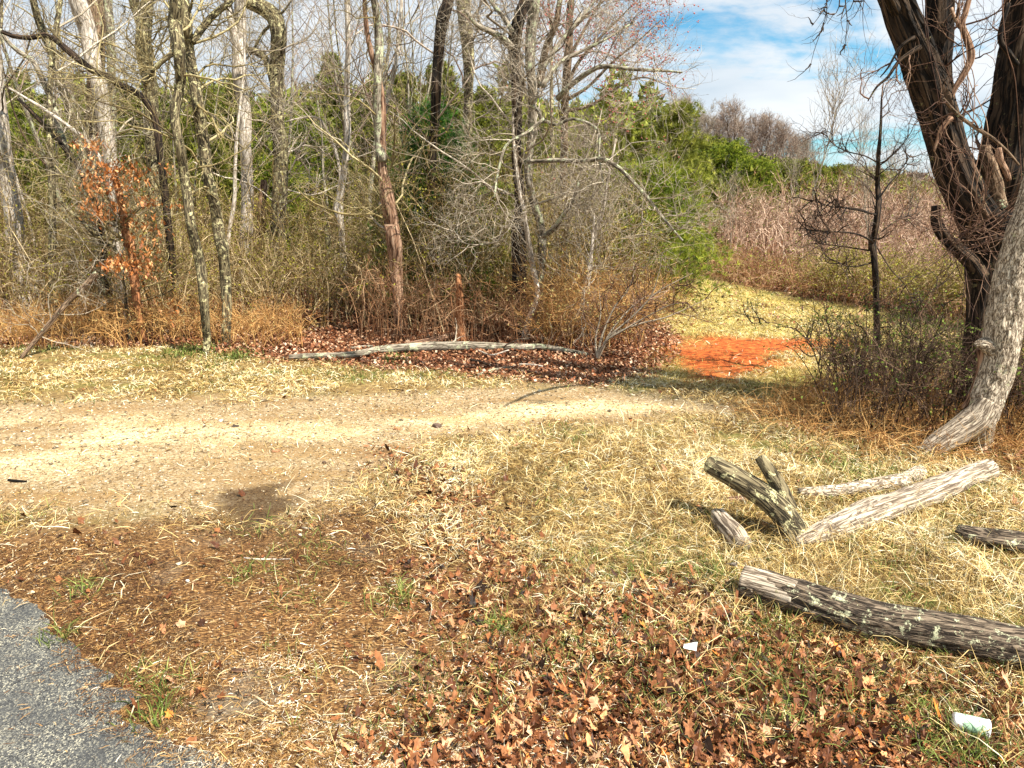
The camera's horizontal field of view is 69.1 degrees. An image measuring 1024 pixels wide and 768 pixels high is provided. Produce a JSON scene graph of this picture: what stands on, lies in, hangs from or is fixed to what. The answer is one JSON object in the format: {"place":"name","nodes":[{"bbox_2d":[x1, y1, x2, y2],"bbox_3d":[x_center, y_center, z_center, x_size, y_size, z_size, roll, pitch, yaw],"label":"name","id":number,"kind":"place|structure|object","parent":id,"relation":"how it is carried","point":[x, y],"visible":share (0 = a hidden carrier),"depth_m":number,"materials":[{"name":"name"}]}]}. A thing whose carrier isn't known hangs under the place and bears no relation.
{"place":"outdoors","nodes":[
{"label":"outdoors","id":0,"kind":"place"},
{"bbox_2d":[0,588,230,767],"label":"road","id":1,"kind":"structure","parent":0,"point":[48,741],"depth_m":2.39,"materials":[{"name":"grey asphalt"}]},
{"bbox_2d":[0,377,794,766],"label":"gravel","id":2,"kind":"structure","parent":0,"point":[30,501],"depth_m":5.03,"materials":[{"name":"stone"}]},
{"bbox_2d":[0,0,1001,177],"label":"sky","id":3,"kind":"structure","parent":0,"point":[747,45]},
{"bbox_2d":[0,228,1023,767],"bbox_3d":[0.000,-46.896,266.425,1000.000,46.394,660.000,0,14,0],"label":"ground","id":4,"kind":"structure","parent":0,"point":[264,496],"depth_m":4.06,"materials":[{"name":"soil"}]},
{"bbox_2d":[7,107,45,247],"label":"evergreen tree","id":5,"kind":"object","parent":4,"relation":"on","point":[19,118],"visible":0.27,"depth_m":21.48,"materials":[{"name":"green plant"}]},
{"bbox_2d":[0,1,86,301],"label":"bare tree","id":6,"kind":"object","parent":4,"relation":"on","point":[4,113],"visible":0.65,"depth_m":11.96,"materials":[{"name":"grey plant"}]},
{"bbox_2d":[0,253,125,358],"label":"fallen limb","id":7,"kind":"object","parent":4,"relation":"on","point":[83,286],"visible":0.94,"depth_m":8.16,"materials":[{"name":"wood"}]},
{"bbox_2d":[1,0,128,237],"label":"bare sapling","id":8,"kind":"object","parent":4,"relation":"on","point":[57,149],"visible":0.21,"depth_m":14.98,"materials":[{"name":"grey plant"}]},
{"bbox_2d":[0,4,136,243],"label":"bare sapling","id":9,"kind":"object","parent":4,"relation":"on","point":[27,113],"visible":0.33,"depth_m":13.79,"materials":[{"name":"grey plant"}]},
{"bbox_2d":[0,0,162,193],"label":"bare tree","id":10,"kind":"object","parent":4,"relation":"on","point":[35,13],"visible":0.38,"depth_m":10.88,"materials":[{"name":"grey plant"}]},
{"bbox_2d":[29,0,138,149],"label":"bare tree","id":11,"kind":"object","parent":4,"relation":"on","point":[109,24],"visible":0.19,"depth_m":14.28,"materials":[{"name":"grey plant"}]},
{"bbox_2d":[0,14,173,320],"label":"leaning tree","id":12,"kind":"object","parent":4,"relation":"on","point":[18,51],"visible":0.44,"depth_m":10.08,"materials":[{"name":"grey plant"}]},
{"bbox_2d":[0,85,179,340],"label":"leaning tree","id":13,"kind":"object","parent":4,"relation":"on","point":[104,243],"visible":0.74,"depth_m":8.62,"materials":[{"name":"grey plant"}]},
{"bbox_2d":[0,52,181,319],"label":"leaning tree","id":14,"kind":"object","parent":4,"relation":"on","point":[61,144],"visible":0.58,"depth_m":9.77,"materials":[{"name":"grey plant"}]},
{"bbox_2d":[0,0,189,221],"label":"bare tree","id":15,"kind":"object","parent":4,"relation":"on","point":[93,8],"visible":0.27,"depth_m":13.82,"materials":[{"name":"grey plant"}]},
{"bbox_2d":[27,0,170,294],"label":"bare tree","id":16,"kind":"object","parent":4,"relation":"on","point":[89,28],"visible":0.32,"depth_m":11.86,"materials":[{"name":"grey plant"}]},
{"bbox_2d":[8,39,190,317],"bbox_3d":[-5.299,-2.479,9.747,2.153,3.700,1.696,9,16,33],"label":"leaning tree","id":17,"kind":"object","parent":4,"relation":"on","point":[57,118],"visible":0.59,"depth_m":9.48,"materials":[{"name":"grey plant"}]},
{"bbox_2d":[46,0,164,323],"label":"bare sapling","id":18,"kind":"object","parent":4,"relation":"on","point":[49,118],"visible":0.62,"depth_m":9.70,"materials":[{"name":"grey plant"}]},
{"bbox_2d":[0,0,215,320],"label":"leaning tree","id":19,"kind":"object","parent":4,"relation":"on","point":[72,54],"visible":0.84,"depth_m":9.52,"materials":[{"name":"grey plant"}]},
{"bbox_2d":[1,121,218,339],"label":"oak sapling","id":20,"kind":"object","parent":4,"relation":"on","point":[132,263],"visible":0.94,"depth_m":8.51,"materials":[{"name":"orange wood"}]},
{"bbox_2d":[22,0,229,290],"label":"bare tree","id":21,"kind":"object","parent":4,"relation":"on","point":[149,145],"visible":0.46,"depth_m":12.51,"materials":[{"name":"grey plant"}]},
{"bbox_2d":[116,91,148,231],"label":"evergreen tree","id":22,"kind":"object","parent":4,"relation":"on","point":[129,137],"visible":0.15,"depth_m":23.57,"materials":[{"name":"green plant"}]},
{"bbox_2d":[0,278,332,350],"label":"edge brush","id":23,"kind":"object","parent":4,"relation":"on","point":[28,330],"visible":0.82,"depth_m":8.75,"materials":[{"name":"plant"}]},
{"bbox_2d":[32,0,306,345],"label":"bare tree","id":24,"kind":"object","parent":4,"relation":"on","point":[195,94],"visible":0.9,"depth_m":8.16,"materials":[{"name":"grey plant"}]},
{"bbox_2d":[40,0,338,354],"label":"bare tree","id":25,"kind":"object","parent":4,"relation":"on","point":[175,27],"visible":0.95,"depth_m":7.61,"materials":[{"name":"grey plant"}]},
{"bbox_2d":[114,5,284,266],"bbox_3d":[-6.772,-5.833,16.298,3.532,6.890,3.024,5,15,22],"label":"bare sapling","id":26,"kind":"object","parent":4,"relation":"on","point":[173,153],"visible":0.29,"depth_m":16.53,"materials":[{"name":"grey plant"}]},
{"bbox_2d":[167,81,238,237],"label":"evergreen tree","id":27,"kind":"object","parent":4,"relation":"on","point":[191,146],"visible":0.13,"depth_m":23.57,"materials":[{"name":"green plant"}]},
{"bbox_2d":[196,123,240,263],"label":"evergreen tree","id":28,"kind":"object","parent":4,"relation":"on","point":[228,183],"visible":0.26,"depth_m":16.82,"materials":[{"name":"green plant"}]},
{"bbox_2d":[220,72,264,200],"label":"evergreen tree","id":29,"kind":"object","parent":4,"relation":"on","point":[230,97],"visible":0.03,"depth_m":24.02,"materials":[{"name":"green plant"}]},
{"bbox_2d":[195,0,294,244],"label":"bare sapling","id":30,"kind":"object","parent":4,"relation":"on","point":[236,150],"visible":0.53,"depth_m":12.46,"materials":[{"name":"grey plant"}]},
{"bbox_2d":[158,0,343,287],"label":"dead tree","id":31,"kind":"object","parent":4,"relation":"on","point":[244,124],"visible":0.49,"depth_m":13.20,"materials":[{"name":"grey plant"}]},
{"bbox_2d":[237,93,296,221],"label":"evergreen tree","id":32,"kind":"object","parent":4,"relation":"on","point":[259,123],"visible":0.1,"depth_m":22.52,"materials":[{"name":"green plant"}]},
{"bbox_2d":[183,0,352,285],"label":"bare tree","id":33,"kind":"object","parent":4,"relation":"on","point":[278,32],"visible":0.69,"depth_m":13.25,"materials":[{"name":"grey plant"}]},
{"bbox_2d":[195,0,359,166],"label":"bare sapling","id":34,"kind":"object","parent":4,"relation":"on","point":[290,123],"visible":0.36,"depth_m":17.61,"materials":[{"name":"grey plant"}]},
{"bbox_2d":[254,142,321,266],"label":"evergreen tree","id":35,"kind":"object","parent":4,"relation":"on","point":[268,177],"visible":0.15,"depth_m":16.83,"materials":[{"name":"green plant"}]},
{"bbox_2d":[287,101,334,242],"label":"evergreen tree","id":36,"kind":"object","parent":4,"relation":"on","point":[315,169],"visible":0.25,"depth_m":20.98,"materials":[{"name":"green plant"}]},
{"bbox_2d":[0,94,622,330],"bbox_3d":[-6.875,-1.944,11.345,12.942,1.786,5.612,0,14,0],"label":"undergrowth","id":37,"kind":"object","parent":4,"relation":"on","point":[250,280],"visible":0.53,"depth_m":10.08,"materials":[{"name":"brown plant"}]},
{"bbox_2d":[0,139,622,263],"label":"undergrowth","id":38,"kind":"object","parent":4,"relation":"on","point":[254,192],"visible":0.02,"depth_m":18.49,"materials":[{"name":"brown plant"}]},
{"bbox_2d":[250,78,377,279],"bbox_3d":[-3.159,-3.263,12.594,2.568,3.870,2.262,8,16,31],"label":"bare tree","id":39,"kind":"object","parent":4,"relation":"on","point":[334,148],"visible":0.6,"depth_m":12.36,"materials":[{"name":"grey plant"}]},
{"bbox_2d":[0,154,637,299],"bbox_3d":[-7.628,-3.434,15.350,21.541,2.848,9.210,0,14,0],"label":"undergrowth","id":40,"kind":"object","parent":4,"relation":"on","point":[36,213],"visible":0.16,"depth_m":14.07,"materials":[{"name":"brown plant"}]},
{"bbox_2d":[268,1,394,261],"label":"bare sapling","id":41,"kind":"object","parent":4,"relation":"on","point":[318,113],"visible":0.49,"depth_m":16.99,"materials":[{"name":"grey plant"}]},
{"bbox_2d":[4,57,667,199],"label":"woods","id":42,"kind":"object","parent":4,"relation":"on","point":[645,122],"visible":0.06,"depth_m":38.93,"materials":[{"name":"plant"}]},
{"bbox_2d":[307,135,364,260],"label":"evergreen tree","id":43,"kind":"object","parent":4,"relation":"on","point":[332,166],"visible":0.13,"depth_m":17.28,"materials":[{"name":"green plant"}]},
{"bbox_2d":[318,76,362,174],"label":"evergreen tree","id":44,"kind":"object","parent":4,"relation":"on","point":[332,114],"visible":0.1,"depth_m":22.91,"materials":[{"name":"green plant"}]},
{"bbox_2d":[255,0,434,274],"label":"bare sapling","id":45,"kind":"object","parent":4,"relation":"on","point":[385,74],"visible":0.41,"depth_m":14.67,"materials":[{"name":"grey plant"}]},
{"bbox_2d":[261,0,430,300],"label":"bare tree","id":46,"kind":"object","parent":4,"relation":"on","point":[347,134],"visible":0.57,"depth_m":11.77,"materials":[{"name":"grey plant"}]},
{"bbox_2d":[287,0,411,277],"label":"bare sapling","id":47,"kind":"object","parent":4,"relation":"on","point":[341,106],"visible":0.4,"depth_m":13.88,"materials":[{"name":"grey plant"}]},
{"bbox_2d":[253,0,452,212],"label":"bare sapling","id":48,"kind":"object","parent":4,"relation":"on","point":[331,46],"visible":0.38,"depth_m":17.05,"materials":[{"name":"grey plant"}]},
{"bbox_2d":[352,88,375,205],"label":"evergreen tree","id":49,"kind":"object","parent":4,"relation":"on","point":[366,130],"visible":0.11,"depth_m":22.38,"materials":[{"name":"green plant"}]},
{"bbox_2d":[260,0,469,335],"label":"dead tree","id":50,"kind":"object","parent":4,"relation":"on","point":[388,210],"visible":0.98,"depth_m":8.72,"materials":[{"name":"brown plant"}]},
{"bbox_2d":[274,0,464,289],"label":"bare tree","id":51,"kind":"object","parent":4,"relation":"on","point":[393,75],"visible":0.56,"depth_m":12.05,"materials":[{"name":"grey plant"}]},
{"bbox_2d":[358,69,419,210],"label":"evergreen tree","id":52,"kind":"object","parent":4,"relation":"on","point":[404,83],"visible":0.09,"depth_m":21.01,"materials":[{"name":"green plant"}]},
{"bbox_2d":[335,0,463,284],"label":"bare sapling","id":53,"kind":"object","parent":4,"relation":"on","point":[405,69],"visible":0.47,"depth_m":12.12,"materials":[{"name":"grey plant"}]},
{"bbox_2d":[322,0,496,304],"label":"bare sapling","id":54,"kind":"object","parent":4,"relation":"on","point":[449,61],"visible":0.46,"depth_m":10.71,"materials":[{"name":"grey plant"}]},
{"bbox_2d":[289,316,588,361],"bbox_3d":[-0.759,-0.317,8.172,3.171,0.912,1.006,0,14,0],"label":"fallen log","id":55,"kind":"object","parent":4,"relation":"on","point":[455,344],"visible":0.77,"depth_m":8.17,"materials":[{"name":"beige wood"}]},
{"bbox_2d":[336,0,541,153],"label":"bare sapling","id":56,"kind":"object","parent":4,"relation":"on","point":[388,112],"visible":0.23,"depth_m":15.32,"materials":[{"name":"grey plant"}]},
{"bbox_2d":[351,94,527,318],"bbox_3d":[-1.171,-2.469,10.565,2.392,3.265,2.763,4,14,17],"label":"pine tree","id":57,"kind":"object","parent":4,"relation":"on","point":[428,117],"visible":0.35,"depth_m":10.34,"materials":[{"name":"green plant"}]},
{"bbox_2d":[306,0,575,316],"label":"bare tree","id":58,"kind":"object","parent":4,"relation":"on","point":[436,74],"visible":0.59,"depth_m":9.75,"materials":[{"name":"brown plant"}]},
{"bbox_2d":[422,60,489,171],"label":"evergreen tree","id":59,"kind":"object","parent":4,"relation":"on","point":[453,87],"visible":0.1,"depth_m":23.69,"materials":[{"name":"green plant"}]},
{"bbox_2d":[397,0,538,303],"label":"bare tree","id":60,"kind":"object","parent":4,"relation":"on","point":[469,98],"visible":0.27,"depth_m":11.15,"materials":[{"name":"grey plant"}]},
{"bbox_2d":[458,83,511,196],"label":"evergreen tree","id":61,"kind":"object","parent":4,"relation":"on","point":[485,119],"visible":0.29,"depth_m":22.84,"materials":[{"name":"green plant"}]},
{"bbox_2d":[319,239,656,350],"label":"undergrowth","id":62,"kind":"object","parent":4,"relation":"on","point":[438,307],"visible":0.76,"depth_m":8.83,"materials":[{"name":"brown plant"}]},
{"bbox_2d":[441,180,569,313],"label":"pine tree","id":63,"kind":"object","parent":4,"relation":"on","point":[502,258],"visible":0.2,"depth_m":10.75,"materials":[{"name":"green plant"}]},
{"bbox_2d":[313,84,706,331],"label":"undergrowth","id":64,"kind":"object","parent":4,"relation":"on","point":[467,262],"visible":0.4,"depth_m":9.62,"materials":[{"name":"brown plant"}]},
{"bbox_2d":[0,299,1023,767],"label":"dry grass","id":65,"kind":"structure","parent":4,"relation":"on","point":[700,483],"depth_m":4.09,"materials":[{"name":"beige plant"}]},
{"bbox_2d":[0,362,1023,767],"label":"dead leaves","id":66,"kind":"object","parent":4,"relation":"on","point":[824,756],"visible":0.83,"depth_m":2.49,"materials":[{"name":"brown plant"}]},
{"bbox_2d":[0,380,1023,767],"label":"straw litter","id":67,"kind":"object","parent":4,"relation":"on","point":[166,722],"visible":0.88,"depth_m":2.76,"materials":[{"name":"beige plant"}]},
{"bbox_2d":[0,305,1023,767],"bbox_3d":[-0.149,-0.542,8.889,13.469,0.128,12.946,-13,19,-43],"label":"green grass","id":68,"kind":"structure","parent":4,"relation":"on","point":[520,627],"depth_m":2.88,"materials":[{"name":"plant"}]},
{"bbox_2d":[0,259,1023,462],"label":"leaf litter","id":69,"kind":"object","parent":4,"relation":"on","point":[294,349],"visible":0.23,"depth_m":8.59,"materials":[{"name":"brown plant"}]},
{"bbox_2d":[378,0,740,339],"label":"bare tree","id":70,"kind":"object","parent":4,"relation":"on","point":[512,43],"visible":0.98,"depth_m":8.21,"materials":[{"name":"grey plant"}]},
{"bbox_2d":[467,226,709,351],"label":"undergrowth","id":71,"kind":"object","parent":4,"relation":"on","point":[574,292],"visible":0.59,"depth_m":8.61,"materials":[{"name":"plant"}]},
{"bbox_2d":[452,36,735,362],"bbox_3d":[1.054,-2.235,8.933,2.562,3.735,2.927,-9,16,-33],"label":"bare tree","id":72,"kind":"object","parent":4,"relation":"on","point":[590,256],"visible":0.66,"depth_m":8.77,"materials":[{"name":"grey plant"}]},
{"bbox_2d":[492,0,703,298],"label":"bare tree","id":73,"kind":"object","parent":4,"relation":"on","point":[581,56],"visible":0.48,"depth_m":10.95,"materials":[{"name":"grey plant"}]},
{"bbox_2d":[548,150,742,312],"bbox_3d":[2.104,-2.284,11.363,3.268,2.538,3.096,0,14,0],"label":"pine tree","id":74,"kind":"object","parent":4,"relation":"on","point":[669,189],"visible":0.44,"depth_m":10.95,"materials":[{"name":"green plant"}]},
{"bbox_2d":[560,236,741,357],"bbox_3d":[1.452,-0.826,7.651,1.748,1.404,1.326,7,15,27],"label":"bare shrub","id":75,"kind":"object","parent":4,"relation":"on","point":[615,332],"visible":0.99,"depth_m":7.70,"materials":[{"name":"brown plant"}]},
{"bbox_2d":[630,96,741,291],"bbox_3d":[2.826,-3.372,13.533,2.446,3.623,2.409,0,14,0],"label":"pine tree","id":76,"kind":"object","parent":4,"relation":"on","point":[687,140],"visible":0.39,"depth_m":13.26,"materials":[{"name":"green plant"}]},
{"bbox_2d":[696,137,763,188],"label":"cedar tree","id":77,"kind":"object","parent":4,"relation":"on","point":[733,150],"visible":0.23,"depth_m":27.32,"materials":[{"name":"green plant"}]},
{"bbox_2d":[710,508,751,550],"bbox_3d":[1.072,0.713,3.690,0.104,0.105,0.377,-1,14,-6],"label":"log chunk","id":78,"kind":"object","parent":4,"relation":"on","point":[725,521],"visible":0.92,"depth_m":3.60,"materials":[{"name":"grey wood"}]},
{"bbox_2d":[707,92,762,142],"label":"ridge tree","id":79,"kind":"object","parent":4,"relation":"on","point":[733,112],"visible":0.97,"depth_m":106.18,"materials":[{"name":"grey plant"}]},
{"bbox_2d":[716,174,771,241],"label":"cedar tree","id":80,"kind":"object","parent":4,"relation":"on","point":[749,182],"visible":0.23,"depth_m":24.88,"materials":[{"name":"green plant"}]},
{"bbox_2d":[704,454,806,543],"bbox_3d":[1.243,0.563,3.743,0.561,0.426,0.175,13,19,43],"label":"forked chunk","id":81,"kind":"object","parent":4,"relation":"on","point":[773,499],"visible":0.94,"depth_m":3.68,"materials":[{"name":"grey wood"}]},
{"bbox_2d":[718,154,796,236],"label":"cedar tree","id":82,"kind":"object","parent":4,"relation":"on","point":[764,164],"visible":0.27,"depth_m":26.63,"materials":[{"name":"green plant"}]},
{"bbox_2d":[744,106,791,152],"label":"ridge tree","id":83,"kind":"object","parent":4,"relation":"on","point":[766,116],"visible":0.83,"depth_m":107.70,"materials":[{"name":"brown plant"}]},
{"bbox_2d":[758,119,802,156],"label":"ridge tree","id":84,"kind":"object","parent":4,"relation":"on","point":[779,135],"visible":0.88,"depth_m":106.08,"materials":[{"name":"brown plant"}]},
{"bbox_2d":[767,157,818,230],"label":"cedar tree","id":85,"kind":"object","parent":4,"relation":"on","point":[806,162],"visible":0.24,"depth_m":28.48,"materials":[{"name":"green plant"}]},
{"bbox_2d":[677,162,949,240],"bbox_3d":[24.925,-9.218,36.427,40.936,4.035,23.326,0,14,0],"label":"thicket","id":86,"kind":"object","parent":4,"relation":"on","point":[846,187],"visible":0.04,"depth_m":28.60,"materials":[{"name":"brown plant"}]},
{"bbox_2d":[683,232,965,325],"bbox_3d":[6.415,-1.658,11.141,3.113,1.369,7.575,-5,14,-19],"label":"bramble hedge","id":87,"kind":"object","parent":4,"relation":"on","point":[862,269],"visible":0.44,"depth_m":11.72,"materials":[{"name":"brown plant"}]},
{"bbox_2d":[694,145,958,275],"bbox_3d":[14.518,-4.997,21.064,19.918,3.197,12.636,0,14,0],"label":"thicket","id":88,"kind":"object","parent":4,"relation":"on","point":[763,218],"visible":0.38,"depth_m":18.20,"materials":[{"name":"brown plant"}]},
{"bbox_2d":[769,27,883,211],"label":"thin sapling","id":89,"kind":"object","parent":4,"relation":"on","point":[834,99],"visible":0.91,"depth_m":20.67,"materials":[{"name":"grey plant"}]},
{"bbox_2d":[635,274,1023,404],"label":"meadow grass","id":90,"kind":"structure","parent":4,"relation":"on","point":[765,298],"depth_m":9.94,"materials":[{"name":"yellow plant"}]},
{"bbox_2d":[714,251,970,403],"bbox_3d":[2.719,-0.417,6.208,2.036,1.358,1.283,4,14,15],"label":"brier bush","id":91,"kind":"object","parent":4,"relation":"on","point":[867,309],"visible":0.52,"depth_m":6.08,"materials":[{"name":"brown plant"}]},
{"bbox_2d":[797,465,926,498],"bbox_3d":[2.055,0.577,4.285,0.912,0.099,0.176,-5,14,-20],"label":"fallen log","id":92,"kind":"object","parent":4,"relation":"on","point":[857,486],"visible":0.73,"depth_m":4.21,"materials":[{"name":"grey wood"}]},
{"bbox_2d":[702,341,1023,471],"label":"dead stalks","id":93,"kind":"object","parent":4,"relation":"on","point":[801,404],"visible":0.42,"depth_m":5.36,"materials":[{"name":"plant"}]},
{"bbox_2d":[769,39,960,374],"bbox_3d":[3.151,-1.435,6.680,2.175,3.107,1.292,-4,14,-16],"label":"young tree","id":94,"kind":"object","parent":4,"relation":"on","point":[872,239],"visible":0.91,"depth_m":6.57,"materials":[{"name":"brown plant"}]},
{"bbox_2d":[836,80,893,204],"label":"thin sapling","id":95,"kind":"object","parent":4,"relation":"on","point":[863,132],"visible":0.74,"depth_m":22.97,"materials":[{"name":"grey plant"}]},
{"bbox_2d":[775,213,962,275],"bbox_3d":[10.553,-2.463,13.828,10.486,1.669,7.306,0,14,0],"label":"thicket","id":96,"kind":"object","parent":4,"relation":"on","point":[906,246],"visible":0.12,"depth_m":14.71,"materials":[{"name":"brown plant"}]},
{"bbox_2d":[727,562,1023,668],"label":"fallen log","id":97,"kind":"object","parent":4,"relation":"on","point":[984,638],"visible":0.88,"depth_m":2.77,"materials":[{"name":"grey wood"}]},
{"bbox_2d":[754,277,1023,438],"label":"dark brush","id":98,"kind":"object","parent":4,"relation":"on","point":[896,372],"visible":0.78,"depth_m":5.42,"materials":[{"name":"brown plant"}]},
{"bbox_2d":[793,459,999,548],"bbox_3d":[2.125,0.627,3.998,1.800,0.166,0.166,-9,16,-32],"label":"fallen log","id":99,"kind":"object","parent":4,"relation":"on","point":[950,482],"visible":0.79,"depth_m":3.86,"materials":[{"name":"grey wood"}]},
{"bbox_2d":[776,0,1023,414],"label":"old tree","id":100,"kind":"object","parent":4,"relation":"on","point":[980,194],"visible":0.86,"depth_m":5.11,"materials":[{"name":"brown plant"}]},
{"bbox_2d":[791,452,1023,607],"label":"dry grass","id":101,"kind":"structure","parent":4,"relation":"on","point":[998,568],"depth_m":3.28,"materials":[{"name":"beige plant"}]},
{"bbox_2d":[914,176,1023,455],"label":"leaning tree","id":102,"kind":"object","parent":4,"relation":"on","point":[998,344],"visible":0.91,"depth_m":4.77,"materials":[{"name":"grey plant"}]},
{"bbox_2d":[951,712,991,738],"bbox_3d":[1.421,1.056,2.308,0.096,0.064,0.064,12,29,20],"label":"paper cup","id":103,"kind":"object","parent":4,"relation":"on","point":[971,721],"visible":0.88,"depth_m":2.29,"materials":[{"name":"white paper"}]},
{"bbox_2d":[954,525,1023,553],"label":"fallen log","id":104,"kind":"object","parent":4,"relation":"on","point":[1015,538],"visible":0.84,"depth_m":3.51,"materials":[{"name":"grey wood"}]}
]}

